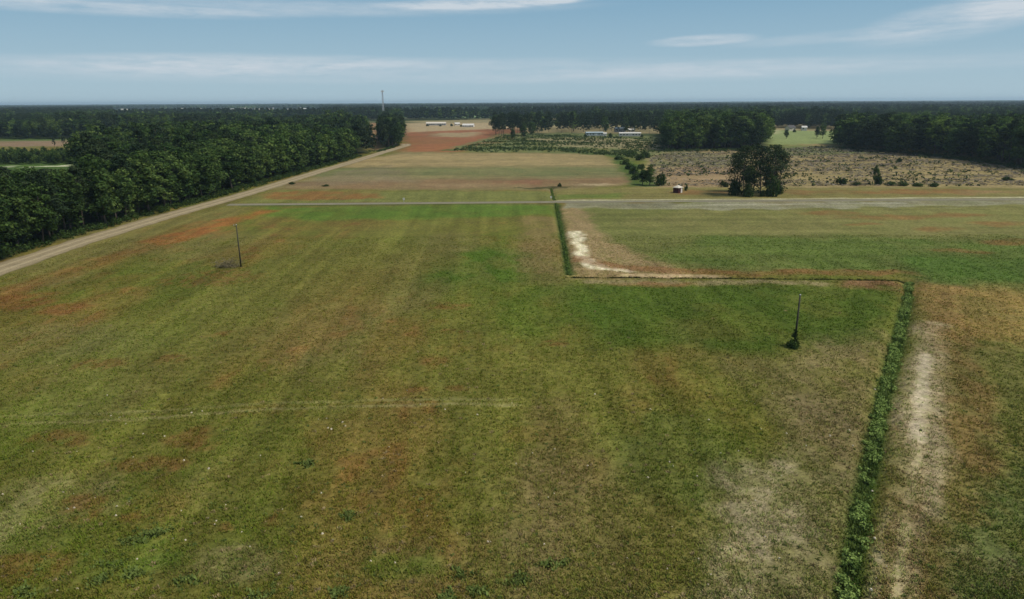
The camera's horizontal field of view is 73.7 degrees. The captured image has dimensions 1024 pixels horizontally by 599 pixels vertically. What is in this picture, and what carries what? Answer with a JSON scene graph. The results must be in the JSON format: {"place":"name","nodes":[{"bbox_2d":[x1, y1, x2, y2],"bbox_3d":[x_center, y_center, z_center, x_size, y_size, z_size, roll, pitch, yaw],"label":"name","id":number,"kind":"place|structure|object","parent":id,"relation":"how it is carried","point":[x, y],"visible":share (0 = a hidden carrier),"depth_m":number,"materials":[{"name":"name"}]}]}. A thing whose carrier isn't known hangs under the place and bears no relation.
{"place":"outdoors","nodes":[
{"label":"outdoors","id":0,"kind":"place"},
{"bbox_2d":[0,144,410,275],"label":"dirt road","id":1,"kind":"structure","parent":0,"point":[12,264],"depth_m":212.09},
{"bbox_2d":[0,109,1023,598],"bbox_3d":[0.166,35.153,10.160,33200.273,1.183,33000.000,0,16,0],"label":"ground","id":2,"kind":"structure","parent":0,"point":[430,165],"depth_m":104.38,"materials":[{"name":"green plant"}]},
{"bbox_2d":[0,166,11,176],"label":"pine tree","id":3,"kind":"object","parent":2,"relation":"on","point":[4,170],"visible":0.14,"depth_m":210.23,"materials":[{"name":"green plant"}]},
{"bbox_2d":[0,196,12,242],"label":"broadleaf tree","id":4,"kind":"object","parent":2,"relation":"on","point":[6,205],"visible":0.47,"depth_m":167.46,"materials":[{"name":"green plant"}]},
{"bbox_2d":[0,202,19,249],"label":"broadleaf tree","id":5,"kind":"object","parent":2,"relation":"on","point":[6,226],"visible":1,"depth_m":162.88,"materials":[{"name":"green plant"}]},
{"bbox_2d":[0,177,35,249],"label":"broadleaf tree","id":6,"kind":"object","parent":2,"relation":"on","point":[18,206],"visible":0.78,"depth_m":173.61,"materials":[{"name":"green plant"}]},
{"bbox_2d":[1,168,38,239],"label":"broadleaf tree","id":7,"kind":"object","parent":2,"relation":"on","point":[18,184],"visible":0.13,"depth_m":183.25,"materials":[{"name":"green plant"}]},
{"bbox_2d":[21,166,39,234],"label":"broadleaf tree","id":8,"kind":"object","parent":2,"relation":"on","point":[31,172],"visible":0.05,"depth_m":191.61,"materials":[{"name":"green plant"}]},
{"bbox_2d":[15,183,61,244],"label":"broadleaf tree","id":9,"kind":"object","parent":2,"relation":"on","point":[39,212],"visible":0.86,"depth_m":179.26,"materials":[{"name":"green plant"}]},
{"bbox_2d":[19,169,69,239],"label":"tree","id":10,"kind":"object","parent":2,"relation":"on","point":[52,188],"visible":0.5,"depth_m":183.25,"materials":[{"name":"green plant"}]},
{"bbox_2d":[38,171,80,233],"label":"broadleaf tree","id":11,"kind":"object","parent":2,"relation":"on","point":[54,175],"visible":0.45,"depth_m":191.97,"materials":[{"name":"green plant"}]},
{"bbox_2d":[48,170,89,230],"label":"broadleaf tree","id":12,"kind":"object","parent":2,"relation":"on","point":[74,190],"visible":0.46,"depth_m":193.34,"materials":[{"name":"green plant"}]},
{"bbox_2d":[61,130,83,164],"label":"broadleaf tree","id":13,"kind":"object","parent":2,"relation":"on","point":[76,139],"visible":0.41,"depth_m":328.70,"materials":[{"name":"green plant"}]},
{"bbox_2d":[66,166,89,226],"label":"tree","id":14,"kind":"object","parent":2,"relation":"on","point":[74,170],"visible":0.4,"depth_m":200.90,"materials":[{"name":"green plant"}]},
{"bbox_2d":[72,174,90,225],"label":"broadleaf tree","id":15,"kind":"object","parent":2,"relation":"on","point":[83,211],"visible":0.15,"depth_m":206.27,"materials":[{"name":"green plant"}]},
{"bbox_2d":[77,131,96,162],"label":"pine tree","id":16,"kind":"object","parent":2,"relation":"on","point":[85,136],"visible":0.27,"depth_m":270.17,"materials":[{"name":"green plant"}]},
{"bbox_2d":[74,154,107,221],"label":"broadleaf tree","id":17,"kind":"object","parent":2,"relation":"on","point":[84,165],"visible":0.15,"depth_m":210.36,"materials":[{"name":"green plant"}]},
{"bbox_2d":[85,144,104,156],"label":"pine tree","id":18,"kind":"object","parent":2,"relation":"on","point":[94,148],"visible":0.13,"depth_m":234.01,"materials":[{"name":"green plant"}]},
{"bbox_2d":[83,177,109,221],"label":"broadleaf tree","id":19,"kind":"object","parent":2,"relation":"on","point":[90,194],"visible":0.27,"depth_m":206.75,"materials":[{"name":"green plant"}]},
{"bbox_2d":[83,157,122,224],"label":"broadleaf tree","id":20,"kind":"object","parent":2,"relation":"on","point":[97,180],"visible":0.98,"depth_m":204.28,"materials":[{"name":"green plant"}]},
{"bbox_2d":[103,153,118,212],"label":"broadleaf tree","id":21,"kind":"object","parent":2,"relation":"on","point":[108,156],"visible":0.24,"depth_m":228.66,"materials":[{"name":"green plant"}]},
{"bbox_2d":[101,134,121,148],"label":"broadleaf tree","id":22,"kind":"object","parent":2,"relation":"on","point":[115,140],"visible":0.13,"depth_m":352.50,"materials":[{"name":"green plant"}]},
{"bbox_2d":[108,142,127,154],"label":"broadleaf tree","id":23,"kind":"object","parent":2,"relation":"on","point":[114,145],"visible":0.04,"depth_m":248.86,"materials":[{"name":"green plant"}]},
{"bbox_2d":[105,176,131,219],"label":"broadleaf tree","id":24,"kind":"object","parent":2,"relation":"on","point":[115,190],"visible":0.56,"depth_m":213.34,"materials":[{"name":"green plant"}]},
{"bbox_2d":[108,154,136,213],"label":"tree","id":25,"kind":"object","parent":2,"relation":"on","point":[117,159],"visible":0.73,"depth_m":219.25,"materials":[{"name":"green plant"}]},
{"bbox_2d":[108,167,140,214],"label":"broadleaf tree","id":26,"kind":"object","parent":2,"relation":"on","point":[128,198],"visible":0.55,"depth_m":217.35,"materials":[{"name":"green plant"}]},
{"bbox_2d":[106,161,143,212],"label":"broadleaf tree","id":27,"kind":"object","parent":2,"relation":"on","point":[129,172],"visible":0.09,"depth_m":221.11,"materials":[{"name":"green plant"}]},
{"bbox_2d":[119,169,148,214],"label":"broadleaf tree","id":28,"kind":"object","parent":2,"relation":"on","point":[139,184],"visible":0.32,"depth_m":225.89,"materials":[{"name":"green plant"}]},
{"bbox_2d":[128,128,149,146],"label":"pine tree","id":29,"kind":"object","parent":2,"relation":"on","point":[138,132],"visible":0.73,"depth_m":354.97,"materials":[{"name":"green plant"}]},
{"bbox_2d":[129,143,151,156],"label":"pine tree","id":30,"kind":"object","parent":2,"relation":"on","point":[135,147],"visible":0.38,"depth_m":256.31,"materials":[{"name":"green plant"}]},
{"bbox_2d":[130,151,173,209],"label":"broadleaf tree","id":31,"kind":"object","parent":2,"relation":"on","point":[148,199],"visible":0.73,"depth_m":226.26,"materials":[{"name":"green plant"}]},
{"bbox_2d":[146,124,167,146],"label":"pine tree","id":32,"kind":"object","parent":2,"relation":"on","point":[151,127],"visible":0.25,"depth_m":365.00,"materials":[{"name":"green plant"}]},
{"bbox_2d":[147,150,178,202],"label":"broadleaf tree","id":33,"kind":"object","parent":2,"relation":"on","point":[155,155],"visible":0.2,"depth_m":249.72,"materials":[{"name":"green plant"}]},
{"bbox_2d":[153,162,176,206],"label":"broadleaf tree","id":34,"kind":"object","parent":2,"relation":"on","point":[168,183],"visible":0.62,"depth_m":238.87,"materials":[{"name":"green plant"}]},
{"bbox_2d":[159,161,182,206],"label":"broadleaf tree","id":35,"kind":"object","parent":2,"relation":"on","point":[170,172],"visible":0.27,"depth_m":245.58,"materials":[{"name":"green plant"}]},
{"bbox_2d":[170,129,187,146],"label":"broadleaf tree","id":36,"kind":"object","parent":2,"relation":"on","point":[178,138],"visible":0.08,"depth_m":342.18,"materials":[{"name":"green plant"}]},
{"bbox_2d":[163,154,199,203],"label":"broadleaf tree","id":37,"kind":"object","parent":2,"relation":"on","point":[184,174],"visible":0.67,"depth_m":248.68,"materials":[{"name":"green plant"}]},
{"bbox_2d":[168,147,196,201],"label":"broadleaf tree","id":38,"kind":"object","parent":2,"relation":"on","point":[177,150],"visible":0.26,"depth_m":253.66,"materials":[{"name":"green plant"}]},
{"bbox_2d":[176,152,204,200],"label":"broadleaf tree","id":39,"kind":"object","parent":2,"relation":"on","point":[191,168],"visible":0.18,"depth_m":257.43,"materials":[{"name":"green plant"}]},
{"bbox_2d":[184,133,197,141],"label":"pine tree","id":40,"kind":"object","parent":2,"relation":"on","point":[190,136],"visible":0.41,"depth_m":313.95,"materials":[{"name":"green plant"}]},
{"bbox_2d":[181,144,204,196],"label":"broadleaf tree","id":41,"kind":"object","parent":2,"relation":"on","point":[186,148],"visible":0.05,"depth_m":265.53,"materials":[{"name":"green plant"}]},
{"bbox_2d":[188,139,211,147],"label":"broadleaf tree","id":42,"kind":"object","parent":2,"relation":"on","point":[202,143],"visible":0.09,"depth_m":293.94,"materials":[{"name":"green plant"}]},
{"bbox_2d":[190,155,216,198],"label":"broadleaf tree","id":43,"kind":"object","parent":2,"relation":"on","point":[203,161],"visible":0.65,"depth_m":262.36,"materials":[{"name":"green plant"}]},
{"bbox_2d":[197,149,223,195],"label":"broadleaf tree","id":44,"kind":"object","parent":2,"relation":"on","point":[215,183],"visible":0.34,"depth_m":269.58,"materials":[{"name":"green plant"}]},
{"bbox_2d":[195,147,229,192],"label":"broadleaf tree","id":45,"kind":"object","parent":2,"relation":"on","point":[208,154],"visible":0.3,"depth_m":270.87,"materials":[{"name":"green plant"}]},
{"bbox_2d":[205,143,226,189],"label":"broadleaf tree","id":46,"kind":"object","parent":2,"relation":"on","point":[216,150],"visible":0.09,"depth_m":285.03,"materials":[{"name":"green plant"}]},
{"bbox_2d":[205,146,233,192],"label":"broadleaf tree","id":47,"kind":"object","parent":2,"relation":"on","point":[221,164],"visible":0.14,"depth_m":281.93,"materials":[{"name":"green plant"}]},
{"bbox_2d":[215,124,233,136],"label":"broadleaf tree","id":48,"kind":"object","parent":2,"relation":"on","point":[223,126],"visible":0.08,"depth_m":374.98,"materials":[{"name":"green plant"}]},
{"bbox_2d":[213,257,242,268],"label":"brush pile","id":49,"kind":"object","parent":2,"relation":"on","point":[223,264],"visible":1,"depth_m":156.11,"materials":[{"name":"wood"}]},
{"bbox_2d":[212,138,244,152],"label":"broadleaf tree","id":50,"kind":"object","parent":2,"relation":"on","point":[227,142],"visible":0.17,"depth_m":306.30,"materials":[{"name":"green plant"}]},
{"bbox_2d":[220,149,240,187],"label":"broadleaf tree","id":51,"kind":"object","parent":2,"relation":"on","point":[232,163],"visible":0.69,"depth_m":284.80,"materials":[{"name":"green plant"}]},
{"bbox_2d":[233,224,241,266],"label":"utility pole","id":52,"kind":"object","parent":2,"relation":"on","point":[238,245],"visible":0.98,"depth_m":155.15,"materials":[{"name":"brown wood"}]},
{"bbox_2d":[383,119,392,133],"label":"pine tree","id":53,"kind":"object","parent":2,"relation":"on","point":[388,123],"visible":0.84,"depth_m":558.59,"materials":[{"name":"green plant"}]},
{"bbox_2d":[385,124,398,145],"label":"broadleaf tree","id":54,"kind":"object","parent":2,"relation":"on","point":[394,136],"visible":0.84,"depth_m":566.26,"materials":[{"name":"green plant"}]},
{"bbox_2d":[426,122,445,124],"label":"barn","id":55,"kind":"structure","parent":2,"relation":"on","point":[435,123],"depth_m":1114.77,"materials":[{"name":"grey metal"}]},
{"bbox_2d":[2,389,886,590],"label":"pebbles","id":56,"kind":"object","parent":2,"relation":"on","point":[871,589],"visible":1,"depth_m":63.30,"materials":[{"name":"stone"}]},
{"bbox_2d":[489,114,500,131],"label":"broadleaf tree","id":57,"kind":"object","parent":2,"relation":"on","point":[493,120],"visible":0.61,"depth_m":780.15,"materials":[{"name":"green plant"}]},
{"bbox_2d":[495,115,502,128],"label":"pine tree","id":58,"kind":"object","parent":2,"relation":"on","point":[499,121],"visible":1,"depth_m":729.67,"materials":[{"name":"green plant"}]},
{"bbox_2d":[0,308,1023,598],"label":"weed tufts","id":59,"kind":"object","parent":2,"relation":"on","point":[252,594],"visible":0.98,"depth_m":56.23,"materials":[{"name":"green plant"}]},
{"bbox_2d":[0,100,1023,109],"bbox_3d":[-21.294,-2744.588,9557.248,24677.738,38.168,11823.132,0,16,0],"label":"horizon woodland","id":60,"kind":"object","parent":2,"relation":"on","point":[192,106],"visible":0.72,"depth_m":5198.87,"materials":[{"name":"green plant"}]},
{"bbox_2d":[0,143,1023,258],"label":"undergrowth","id":61,"kind":"object","parent":2,"relation":"on","point":[35,241],"visible":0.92,"depth_m":261.74,"materials":[{"name":"green plant"}]},
{"bbox_2d":[0,104,1023,185],"bbox_3d":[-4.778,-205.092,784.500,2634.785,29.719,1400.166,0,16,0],"label":"woodland","id":62,"kind":"object","parent":2,"relation":"on","point":[274,144],"visible":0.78,"depth_m":519.29,"materials":[{"name":"green plant"}]},
{"bbox_2d":[0,101,1023,118],"bbox_3d":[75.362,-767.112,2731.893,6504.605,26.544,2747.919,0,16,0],"label":"distant woodland","id":63,"kind":"object","parent":2,"relation":"on","point":[453,111],"visible":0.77,"depth_m":1633.08,"materials":[{"name":"green plant"}]},
{"bbox_2d":[520,122,528,136],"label":"broadleaf tree","id":64,"kind":"object","parent":2,"relation":"on","point":[523,129],"visible":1,"depth_m":695.58,"materials":[{"name":"green plant"}]},
{"bbox_2d":[527,122,536,135],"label":"broadleaf tree","id":65,"kind":"object","parent":2,"relation":"on","point":[532,129],"visible":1,"depth_m":710.77,"materials":[{"name":"green plant"}]},
{"bbox_2d":[585,132,602,135],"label":"mobile home","id":66,"kind":"object","parent":2,"relation":"on","point":[594,133],"visible":0.98,"depth_m":747.37,"materials":[{"name":"white metal"}]},
{"bbox_2d":[619,132,640,135],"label":"mobile home","id":67,"kind":"object","parent":2,"relation":"on","point":[629,133],"visible":1,"depth_m":734.95,"materials":[{"name":"white metal"}]},
{"bbox_2d":[628,114,638,131],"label":"broadleaf tree","id":68,"kind":"object","parent":2,"relation":"on","point":[633,122],"visible":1,"depth_m":799.57,"materials":[{"name":"green plant"}]},
{"bbox_2d":[638,169,646,184],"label":"broadleaf tree","id":69,"kind":"object","parent":2,"relation":"on","point":[641,175],"visible":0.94,"depth_m":306.18,"materials":[{"name":"green plant"}]},
{"bbox_2d":[644,164,656,184],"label":"broadleaf tree","id":70,"kind":"object","parent":2,"relation":"on","point":[648,173],"visible":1,"depth_m":302.74,"materials":[{"name":"green plant"}]},
{"bbox_2d":[654,172,667,185],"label":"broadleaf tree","id":71,"kind":"object","parent":2,"relation":"on","point":[661,180],"visible":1,"depth_m":302.94,"materials":[{"name":"green plant"}]},
{"bbox_2d":[657,120,679,147],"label":"broadleaf tree","id":72,"kind":"object","parent":2,"relation":"on","point":[671,132],"visible":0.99,"depth_m":513.98,"materials":[{"name":"green plant"}]},
{"bbox_2d":[667,112,683,148],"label":"broadleaf tree","id":73,"kind":"object","parent":2,"relation":"on","point":[670,119],"visible":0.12,"depth_m":527.44,"materials":[{"name":"green plant"}]},
{"bbox_2d":[673,185,683,192],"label":"shed","id":74,"kind":"structure","parent":2,"relation":"on","point":[677,189],"depth_m":278.99,"materials":[{"name":"beige metal"}]},
{"bbox_2d":[694,115,711,148],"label":"broadleaf tree","id":75,"kind":"object","parent":2,"relation":"on","point":[705,123],"visible":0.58,"depth_m":526.62,"materials":[{"name":"green plant"}]},
{"bbox_2d":[707,118,728,148],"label":"broadleaf tree","id":76,"kind":"object","parent":2,"relation":"on","point":[715,123],"visible":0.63,"depth_m":532.33,"materials":[{"name":"green plant"}]},
{"bbox_2d":[720,115,737,148],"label":"broadleaf tree","id":77,"kind":"object","parent":2,"relation":"on","point":[728,127],"visible":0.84,"depth_m":529.22,"materials":[{"name":"green plant"}]},
{"bbox_2d":[550,188,917,598],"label":"ditch weeds","id":78,"kind":"object","parent":2,"relation":"on","point":[857,519],"visible":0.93,"depth_m":75.08,"materials":[{"name":"green plant"}]},
{"bbox_2d":[727,178,742,195],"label":"bush","id":79,"kind":"object","parent":2,"relation":"on","point":[734,188],"visible":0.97,"depth_m":270.60,"materials":[{"name":"green plant"}]},
{"bbox_2d":[727,152,749,187],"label":"pine tree","id":80,"kind":"object","parent":2,"relation":"on","point":[734,162],"visible":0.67,"depth_m":271.42,"materials":[{"name":"green plant"}]},
{"bbox_2d":[454,134,1023,185],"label":"scrub","id":81,"kind":"object","parent":2,"relation":"on","point":[586,150],"visible":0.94,"depth_m":518.04,"materials":[{"name":"green plant"}]},
{"bbox_2d":[726,148,757,184],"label":"pine tree","id":82,"kind":"object","parent":2,"relation":"on","point":[740,149],"visible":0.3,"depth_m":278.53,"materials":[{"name":"green plant"}]},
{"bbox_2d":[728,145,762,188],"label":"pine tree","id":83,"kind":"object","parent":2,"relation":"on","point":[747,152],"visible":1,"depth_m":265.30,"materials":[{"name":"green plant"}]},
{"bbox_2d":[734,115,756,148],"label":"broadleaf tree","id":84,"kind":"object","parent":2,"relation":"on","point":[746,135],"visible":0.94,"depth_m":527.83,"materials":[{"name":"green plant"}]},
{"bbox_2d":[743,182,753,196],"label":"bush","id":85,"kind":"object","parent":2,"relation":"on","point":[747,191],"visible":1,"depth_m":265.78,"materials":[{"name":"green plant"}]},
{"bbox_2d":[744,164,756,186],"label":"broadleaf tree","id":86,"kind":"object","parent":2,"relation":"on","point":[753,172],"visible":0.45,"depth_m":276.30,"materials":[{"name":"green plant"}]},
{"bbox_2d":[744,144,772,191],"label":"pine tree","id":87,"kind":"object","parent":2,"relation":"on","point":[758,146],"visible":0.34,"depth_m":277.02,"materials":[{"name":"green plant"}]},
{"bbox_2d":[749,113,771,141],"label":"broadleaf tree","id":88,"kind":"object","parent":2,"relation":"on","point":[759,116],"visible":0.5,"depth_m":530.28,"materials":[{"name":"green plant"}]},
{"bbox_2d":[745,146,777,195],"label":"pine tree","id":89,"kind":"object","parent":2,"relation":"on","point":[764,149],"visible":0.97,"depth_m":264.95,"materials":[{"name":"green plant"}]},
{"bbox_2d":[759,113,775,144],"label":"broadleaf tree","id":90,"kind":"object","parent":2,"relation":"on","point":[768,124],"visible":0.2,"depth_m":539.49,"materials":[{"name":"green plant"}]},
{"bbox_2d":[765,173,780,196],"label":"bush","id":91,"kind":"object","parent":2,"relation":"on","point":[770,191],"visible":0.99,"depth_m":266.06,"materials":[{"name":"green plant"}]},
{"bbox_2d":[756,144,790,182],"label":"pine tree","id":92,"kind":"object","parent":2,"relation":"on","point":[776,148],"visible":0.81,"depth_m":267.18,"materials":[{"name":"green plant"}]},
{"bbox_2d":[768,147,789,189],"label":"pine tree","id":93,"kind":"object","parent":2,"relation":"on","point":[779,164],"visible":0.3,"depth_m":276.42,"materials":[{"name":"green plant"}]},
{"bbox_2d":[773,151,793,190],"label":"pine tree","id":94,"kind":"object","parent":2,"relation":"on","point":[785,157],"visible":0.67,"depth_m":274.46,"materials":[{"name":"green plant"}]},
{"bbox_2d":[785,339,800,349],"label":"bush","id":95,"kind":"object","parent":2,"relation":"on","point":[793,344],"visible":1,"depth_m":103.11,"materials":[{"name":"green plant"}]},
{"bbox_2d":[794,294,800,338],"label":"utility pole","id":96,"kind":"object","parent":2,"relation":"on","point":[796,327],"visible":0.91,"depth_m":102.59,"materials":[{"name":"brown wood"}]},
{"bbox_2d":[818,123,826,138],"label":"broadleaf tree","id":97,"kind":"object","parent":2,"relation":"on","point":[823,127],"visible":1,"depth_m":670.58,"materials":[{"name":"green plant"}]},
{"bbox_2d":[649,146,1023,185],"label":"logging debris","id":98,"kind":"object","parent":2,"relation":"on","point":[1018,182],"visible":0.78,"depth_m":381.28,"materials":[{"name":"brown wood"}]},
{"bbox_2d":[834,176,847,184],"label":"bush","id":99,"kind":"object","parent":2,"relation":"on","point":[840,181],"visible":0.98,"depth_m":303.51,"materials":[{"name":"green plant"}]},
{"bbox_2d":[873,165,880,181],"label":"broadleaf tree","id":100,"kind":"object","parent":2,"relation":"on","point":[875,171],"visible":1,"depth_m":302.18,"materials":[{"name":"green plant"}]},
{"bbox_2d":[921,114,955,153],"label":"broadleaf tree","id":101,"kind":"object","parent":2,"relation":"on","point":[935,124],"visible":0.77,"depth_m":450.15,"materials":[{"name":"green plant"}]},
{"bbox_2d":[987,116,1014,159],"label":"broadleaf tree","id":102,"kind":"object","parent":2,"relation":"on","point":[1007,117],"visible":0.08,"depth_m":416.86,"materials":[{"name":"green plant"}]},
{"bbox_2d":[997,122,1013,161],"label":"broadleaf tree","id":103,"kind":"object","parent":2,"relation":"on","point":[1004,141],"visible":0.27,"depth_m":394.83,"materials":[{"name":"green plant"}]},
{"bbox_2d":[0,0,1023,104],"label":"sky","id":104,"kind":"structure","parent":0,"point":[55,52],"materials":[{"name":"blue"}]},
{"bbox_2d":[226,198,1023,205],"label":"paved road","id":105,"kind":"structure","parent":0,"point":[803,200],"depth_m":255.02,"materials":[{"name":"grey asphalt"}]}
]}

